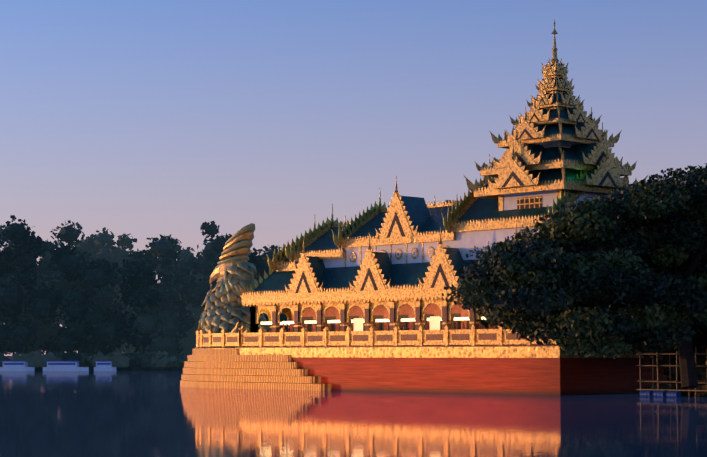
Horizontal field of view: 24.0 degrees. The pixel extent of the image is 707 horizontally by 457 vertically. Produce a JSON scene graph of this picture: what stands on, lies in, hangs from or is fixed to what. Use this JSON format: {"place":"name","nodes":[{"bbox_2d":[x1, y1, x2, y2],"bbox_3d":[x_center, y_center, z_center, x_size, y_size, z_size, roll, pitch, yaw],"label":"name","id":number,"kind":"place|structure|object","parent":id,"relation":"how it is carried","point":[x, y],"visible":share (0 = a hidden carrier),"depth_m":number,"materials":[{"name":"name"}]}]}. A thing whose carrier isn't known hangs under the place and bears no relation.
{"place":"outdoors","nodes":[
{"label":"outdoors","id":0,"kind":"place"},
{"bbox_2d":[192,348,234,381],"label":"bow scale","id":1,"kind":"object","parent":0,"point":[211,361],"visible":0.04,"depth_m":164.54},
{"bbox_2d":[207,232,285,346],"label":"karaweik heads","id":2,"kind":"object","parent":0,"point":[218,272],"visible":0.25,"depth_m":168.01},
{"bbox_2d":[0,371,706,456],"bbox_3d":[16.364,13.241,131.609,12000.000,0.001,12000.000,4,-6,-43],"label":"water","id":3,"kind":"structure","parent":0,"point":[103,414],"depth_m":79.61,"materials":[{"name":"blue liquid"}]},
{"bbox_2d":[0,362,115,370],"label":"boats","id":4,"kind":"object","parent":3,"relation":"in","point":[25,367],"visible":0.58,"depth_m":333.46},
{"bbox_2d":[0,361,112,364],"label":"roofs","id":5,"kind":"object","parent":4,"relation":"on","point":[55,363],"visible":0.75,"depth_m":333.60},
{"bbox_2d":[235,357,674,395],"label":"base wall","id":6,"kind":"structure","parent":3,"relation":"in","point":[556,376],"depth_m":138.59,"materials":[{"name":"red paint"}]},
{"bbox_2d":[180,348,331,390],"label":"steps","id":7,"kind":"structure","parent":6,"relation":"attached to","point":[284,372],"depth_m":159.07,"materials":[{"name":"stone"}]},
{"bbox_2d":[198,223,269,347],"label":"karaweik necks","id":8,"kind":"object","parent":7,"relation":"on","point":[226,309],"visible":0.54,"depth_m":166.96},
{"bbox_2d":[237,346,654,357],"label":"terrace edge","id":9,"kind":"object","parent":6,"relation":"on","point":[462,352],"visible":0.71,"depth_m":142.44,"materials":[{"name":"gold metal"}]},
{"bbox_2d":[235,345,627,347],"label":"ledge","id":10,"kind":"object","parent":9,"relation":"on","point":[409,346],"depth_m":143.88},
{"bbox_2d":[250,298,555,346],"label":"columns","id":11,"kind":"structure","parent":10,"relation":"on","point":[408,310],"depth_m":153.96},
{"bbox_2d":[196,58,648,346],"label":"gilded roof trim","id":12,"kind":"structure","parent":10,"relation":"on","point":[503,169],"depth_m":145.32,"materials":[{"name":"gold metal"}]},
{"bbox_2d":[199,297,547,342],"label":"brown panels","id":13,"kind":"object","parent":12,"relation":"on","point":[481,336],"visible":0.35,"depth_m":148.20,"materials":[{"name":"brown wood"}]},
{"bbox_2d":[261,317,485,324],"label":"lit blinds","id":14,"kind":"object","parent":13,"relation":"on","point":[352,321],"visible":0.23,"depth_m":152.87,"materials":[{"name":"white fabric"}]},
{"bbox_2d":[354,316,439,330],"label":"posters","id":15,"kind":"object","parent":13,"relation":"attached to","point":[434,323],"visible":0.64,"depth_m":146.50,"materials":[{"name":"yellow paper"}]},
{"bbox_2d":[245,154,587,291],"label":"roof ridge ornaments","id":16,"kind":"object","parent":12,"relation":"on","point":[291,249],"visible":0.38,"depth_m":158.75},
{"bbox_2d":[298,140,620,267],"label":"white walls","id":17,"kind":"structure","parent":12,"relation":"on","point":[463,242],"depth_m":145.15,"materials":[{"name":"white paint"}]},
{"bbox_2d":[251,65,627,293],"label":"roofs","id":18,"kind":"structure","parent":17,"relation":"on","point":[423,216],"depth_m":149.72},
{"bbox_2d":[545,19,568,125],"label":"spire","id":19,"kind":"object","parent":18,"relation":"on","point":[554,54],"visible":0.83,"depth_m":145.20,"materials":[{"name":"metal"}]},
{"bbox_2d":[286,68,616,346],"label":"dark recess","id":20,"kind":"object","parent":10,"relation":"on","point":[439,270],"visible":0.21,"depth_m":148.01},
{"bbox_2d":[283,320,492,331],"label":"red curtains","id":21,"kind":"object","parent":20,"relation":"attached to","point":[428,325],"visible":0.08,"depth_m":150.98,"materials":[{"name":"red fabric"}]},
{"bbox_2d":[640,390,680,397],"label":"blue drums","id":22,"kind":"object","parent":3,"relation":"in","point":[656,393],"visible":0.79,"depth_m":127.56,"materials":[{"name":"blue plastic"}]},
{"bbox_2d":[636,347,706,397],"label":"bamboo platform","id":23,"kind":"structure","parent":3,"relation":"in","point":[676,381],"depth_m":128.40,"materials":[{"name":"brown wood"}]},
{"bbox_2d":[0,0,706,355],"label":"sky","id":24,"kind":"structure","parent":0,"point":[141,119],"materials":[{"name":"blue"}]},
{"bbox_2d":[8,357,706,396],"bbox_3d":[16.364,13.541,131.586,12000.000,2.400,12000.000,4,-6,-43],"label":"land","id":25,"kind":"structure","parent":0,"point":[686,393],"depth_m":337.63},
{"bbox_2d":[12,285,265,354],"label":"trunks","id":26,"kind":"object","parent":25,"relation":"on","point":[22,352],"depth_m":347.44,"materials":[{"name":"brown plant"}]},
{"bbox_2d":[0,215,287,366],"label":"trees","id":27,"kind":"object","parent":25,"relation":"on","point":[99,289],"visible":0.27,"depth_m":345.79,"materials":[{"name":"green plant"}]},
{"bbox_2d":[441,163,706,388],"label":"rain tree","id":28,"kind":"object","parent":25,"relation":"on","point":[550,296],"depth_m":121.20,"materials":[{"name":"green plant"}]}
]}

